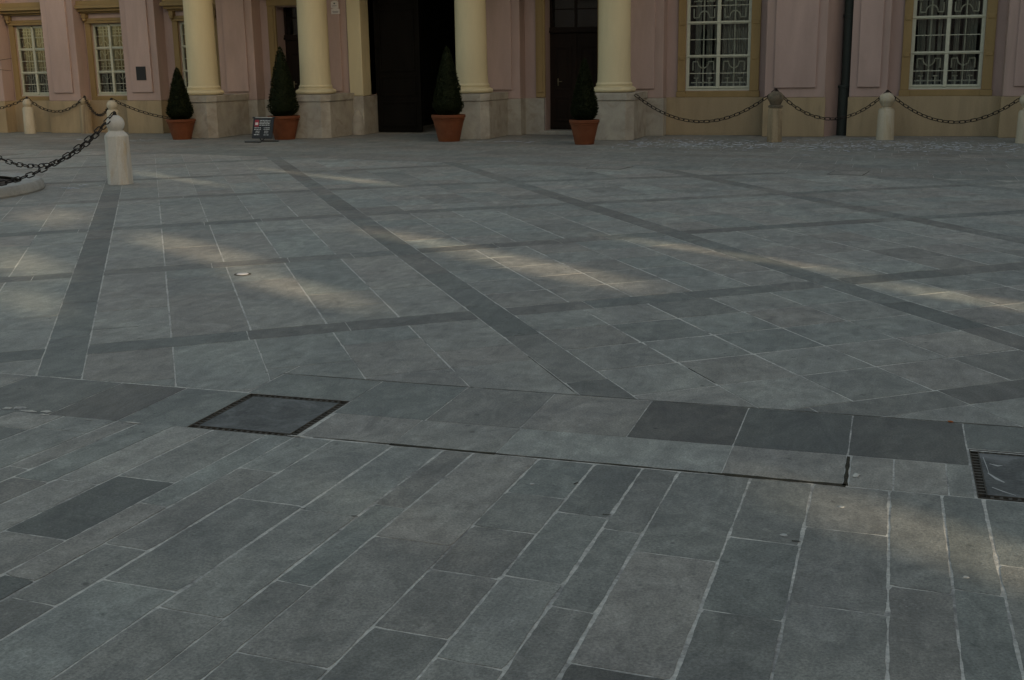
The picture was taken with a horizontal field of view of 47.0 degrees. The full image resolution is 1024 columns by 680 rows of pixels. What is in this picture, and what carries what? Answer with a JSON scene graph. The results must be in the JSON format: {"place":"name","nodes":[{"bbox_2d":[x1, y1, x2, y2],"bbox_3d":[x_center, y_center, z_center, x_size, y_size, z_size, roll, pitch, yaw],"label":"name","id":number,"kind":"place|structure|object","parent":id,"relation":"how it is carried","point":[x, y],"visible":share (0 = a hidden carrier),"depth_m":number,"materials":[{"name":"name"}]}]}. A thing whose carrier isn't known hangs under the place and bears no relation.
{"place":"outdoors","nodes":[
{"label":"outdoors","id":0,"kind":"place"},
{"bbox_2d":[0,148,1023,427],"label":"courtyard paving","id":1,"kind":"structure","parent":0,"point":[212,344],"depth_m":9.10,"materials":[{"name":"stone"}]},
{"bbox_2d":[0,172,44,198],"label":"tree planter","id":2,"kind":"object","parent":1,"relation":"on","point":[26,185],"visible":0.88,"depth_m":16.02,"materials":[{"name":"stone"}]},
{"bbox_2d":[104,111,133,184],"bbox_3d":[-5.684,-2.771,16.948,0.336,1.039,0.336,-10,16,-34],"label":"bollard","id":3,"kind":"object","parent":1,"relation":"on","point":[118,156],"visible":0.98,"depth_m":16.85,"materials":[{"name":"stone"}]},
{"bbox_2d":[0,112,113,167],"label":"chain","id":4,"kind":"object","parent":3,"relation":"hanging from","point":[27,166],"visible":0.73,"depth_m":17.65,"materials":[{"name":"metal"}]},
{"bbox_2d":[0,112,114,185],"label":"chain","id":5,"kind":"object","parent":3,"relation":"hanging from","point":[51,163],"visible":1,"depth_m":15.97,"materials":[{"name":"metal"}]},
{"bbox_2d":[234,273,250,275],"bbox_3d":[-2.184,-0.536,9.533,0.140,0.010,0.140,3,14,17],"label":"paving stud","id":6,"kind":"object","parent":1,"relation":"on","point":[240,274],"visible":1,"depth_m":9.51,"materials":[{"name":"silver metal"}]},
{"bbox_2d":[0,136,1023,679],"bbox_3d":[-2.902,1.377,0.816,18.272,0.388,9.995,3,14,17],"label":"plank paving","id":7,"kind":"structure","parent":0,"point":[644,618],"depth_m":3.83,"materials":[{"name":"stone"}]},
{"bbox_2d":[0,326,1023,541],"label":"channel paving","id":8,"kind":"structure","parent":0,"point":[766,439],"depth_m":5.42,"materials":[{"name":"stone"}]},
{"bbox_2d":[187,393,349,436],"bbox_3d":[-1.171,0.383,5.721,0.560,0.051,0.595,3,14,17],"label":"drain cover","id":9,"kind":"object","parent":8,"relation":"in","point":[265,414],"visible":0.78,"depth_m":5.70,"materials":[{"name":"metal"}]},
{"bbox_2d":[2,406,859,476],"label":"mortar spills","id":10,"kind":"object","parent":8,"relation":"on","point":[46,411],"visible":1,"depth_m":5.79,"materials":[{"name":"grey concrete"}]},
{"bbox_2d":[969,449,1023,501],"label":"drain cover","id":11,"kind":"object","parent":8,"relation":"on","point":[998,476],"visible":0.83,"depth_m":4.74,"materials":[{"name":"metal"}]},
{"bbox_2d":[0,132,1023,180],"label":"forecourt paving","id":12,"kind":"structure","parent":0,"point":[554,150],"depth_m":21.95,"materials":[{"name":"stone"}]},
{"bbox_2d":[22,96,36,133],"bbox_3d":[-12.536,-5.834,30.505,0.302,0.944,0.302,3,14,17],"label":"bollard","id":13,"kind":"object","parent":12,"relation":"on","point":[29,119],"visible":1,"depth_m":30.42,"materials":[{"name":"stone"}]},
{"bbox_2d":[0,98,24,108],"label":"chain","id":14,"kind":"object","parent":13,"relation":"hanging from","point":[11,104],"visible":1,"depth_m":30.52,"materials":[{"name":"metal"}]},
{"bbox_2d":[80,96,93,133],"bbox_3d":[-10.951,-5.800,30.243,0.302,0.954,0.302,3,14,17],"label":"bollard","id":15,"kind":"object","parent":12,"relation":"on","point":[86,120],"visible":0.94,"depth_m":30.16,"materials":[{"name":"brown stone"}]},
{"bbox_2d":[26,96,84,112],"bbox_3d":[-11.748,-6.069,30.314,1.645,0.416,0.066,1,14,9],"label":"chain","id":16,"kind":"object","parent":15,"relation":"hanging from","point":[78,102],"visible":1,"depth_m":30.35,"materials":[{"name":"metal"}]},
{"bbox_2d":[107,98,118,130],"bbox_3d":[-9.394,-5.224,27.715,0.312,0.954,0.312,3,14,17],"label":"bollard","id":17,"kind":"object","parent":12,"relation":"on","point":[112,105],"visible":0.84,"depth_m":27.57,"materials":[{"name":"stone"}]},
{"bbox_2d":[84,96,111,116],"bbox_3d":[-10.176,-5.735,28.926,0.066,0.475,3.060,-9,15,-30],"label":"chain","id":18,"kind":"object","parent":17,"relation":"hanging from","point":[100,115],"visible":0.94,"depth_m":29.21,"materials":[{"name":"metal"}]},
{"bbox_2d":[111,99,170,118],"bbox_3d":[-8.597,-5.432,27.674,1.627,0.524,0.066,-1,13,0],"label":"chain","id":19,"kind":"object","parent":17,"relation":"hanging from","point":[141,110],"visible":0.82,"depth_m":27.68,"materials":[{"name":"metal"}]},
{"bbox_2d":[165,67,195,139],"bbox_3d":[-7.651,-5.450,27.069,0.670,1.643,0.670,3,14,17],"label":"potted conifer","id":20,"kind":"object","parent":12,"relation":"on","point":[179,109],"visible":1,"depth_m":26.93,"materials":[{"name":"plant"}]},
{"bbox_2d":[245,117,278,142],"bbox_3d":[-5.495,-4.611,25.784,0.630,0.534,0.416,3,14,17],"label":"sign stand","id":21,"kind":"object","parent":12,"relation":"on","point":[263,128],"visible":1,"depth_m":25.88,"materials":[{"name":"black metal"}]},
{"bbox_2d":[267,47,299,139],"bbox_3d":[-5.166,-5.559,26.464,0.735,2.063,0.741,3,14,17],"label":"potted conifer","id":22,"kind":"object","parent":12,"relation":"on","point":[283,103],"visible":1,"depth_m":26.32,"materials":[{"name":"plant"}]},
{"bbox_2d":[431,46,465,141],"bbox_3d":[-1.364,-5.236,25.001,0.731,1.999,0.730,3,14,17],"label":"potted conifer","id":23,"kind":"object","parent":12,"relation":"on","point":[448,119],"visible":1,"depth_m":24.85,"materials":[{"name":"plant"}]},
{"bbox_2d":[0,0,1023,139],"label":"palace","id":24,"kind":"structure","parent":12,"relation":"on","point":[360,67],"depth_m":26.62,"materials":[{"name":"pink paint"}]},
{"bbox_2d":[0,2,49,100],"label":"window","id":25,"kind":"structure","parent":24,"relation":"in","point":[11,12],"depth_m":30.96,"materials":[{"name":"paint"}]},
{"bbox_2d":[74,0,126,99],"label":"window","id":26,"kind":"structure","parent":24,"relation":"in","point":[105,11],"depth_m":30.28,"materials":[{"name":"paint"}]},
{"bbox_2d":[136,66,145,79],"bbox_3d":[-9.299,-6.684,29.487,0.280,0.335,0.014,3,14,17],"label":"wall plaque","id":27,"kind":"object","parent":24,"relation":"attached to","point":[140,73],"depth_m":29.48,"materials":[{"name":"brown metal"}]},
{"bbox_2d":[159,0,220,88],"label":"window","id":28,"kind":"structure","parent":24,"relation":"in","point":[174,8],"depth_m":29.29,"materials":[{"name":"paint"}]},
{"bbox_2d":[266,0,299,93],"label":"door","id":29,"kind":"structure","parent":24,"relation":"in","point":[290,14],"depth_m":28.90,"materials":[{"name":"brown wood"}]},
{"bbox_2d":[331,1,338,7],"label":"wall plate","id":30,"kind":"object","parent":24,"relation":"attached to","point":[334,4],"depth_m":27.52,"materials":[{"name":"white ceramic"}]},
{"bbox_2d":[331,8,339,13],"bbox_3d":[-4.135,-7.706,27.551,0.220,0.140,0.016,3,14,17],"label":"wall plate","id":31,"kind":"object","parent":24,"relation":"attached to","point":[335,10],"depth_m":27.54,"materials":[{"name":"white ceramic"}]},
{"bbox_2d":[535,0,598,134],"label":"door","id":32,"kind":"structure","parent":24,"relation":"in","point":[573,29],"depth_m":26.96,"materials":[{"name":"brown wood"}]},
{"bbox_2d":[676,0,761,96],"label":"window","id":33,"kind":"structure","parent":24,"relation":"in","point":[722,50],"depth_m":25.70,"materials":[{"name":"paint"}]},
{"bbox_2d":[899,0,997,95],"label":"window","id":34,"kind":"structure","parent":24,"relation":"in","point":[946,48],"depth_m":24.34,"materials":[{"name":"paint"}]},
{"bbox_2d":[61,138,1023,188],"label":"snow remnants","id":35,"kind":"object","parent":12,"relation":"on","point":[750,147],"visible":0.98,"depth_m":22.36,"materials":[{"name":"white snow"}]},
{"bbox_2d":[569,57,599,144],"bbox_3d":[1.447,-4.781,23.546,0.615,1.705,0.613,3,14,17],"label":"potted conifer","id":36,"kind":"object","parent":12,"relation":"on","point":[584,108],"visible":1,"depth_m":23.41,"materials":[{"name":"plant"}]},
{"bbox_2d":[767,88,783,141],"bbox_3d":[5.251,-4.485,23.474,0.319,1.054,0.317,3,14,17],"label":"bollard","id":37,"kind":"object","parent":12,"relation":"on","point":[774,125],"visible":1,"depth_m":23.38,"materials":[{"name":"stone"}]},
{"bbox_2d":[634,89,776,122],"bbox_3d":[3.909,-4.767,23.995,2.951,0.681,0.066,5,14,23],"label":"chain","id":38,"kind":"object","parent":37,"relation":"hanging from","point":[749,108],"visible":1,"depth_m":24.05,"materials":[{"name":"metal"}]},
{"bbox_2d":[775,90,887,119],"bbox_3d":[6.391,-4.716,23.537,2.335,0.638,0.066,-2,13,-5],"label":"chain","id":39,"kind":"object","parent":37,"relation":"hanging from","point":[804,112],"visible":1,"depth_m":23.58,"materials":[{"name":"metal"}]},
{"bbox_2d":[875,90,894,139],"bbox_3d":[7.537,-4.538,23.696,0.358,0.989,0.358,3,14,17],"label":"bollard","id":40,"kind":"object","parent":12,"relation":"on","point":[885,122],"visible":1,"depth_m":23.59,"materials":[{"name":"stone"}]},
{"bbox_2d":[889,91,1019,123],"bbox_3d":[8.637,-4.539,22.932,2.697,0.640,0.066,8,16,33],"label":"chain","id":41,"kind":"object","parent":40,"relation":"hanging from","point":[1009,105],"visible":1,"depth_m":22.98,"materials":[{"name":"metal"}]},
{"bbox_2d":[1015,94,1023,143],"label":"bollard","id":42,"kind":"object","parent":12,"relation":"on","point":[1019,138],"visible":1,"depth_m":22.20,"materials":[{"name":"stone"}]}
]}

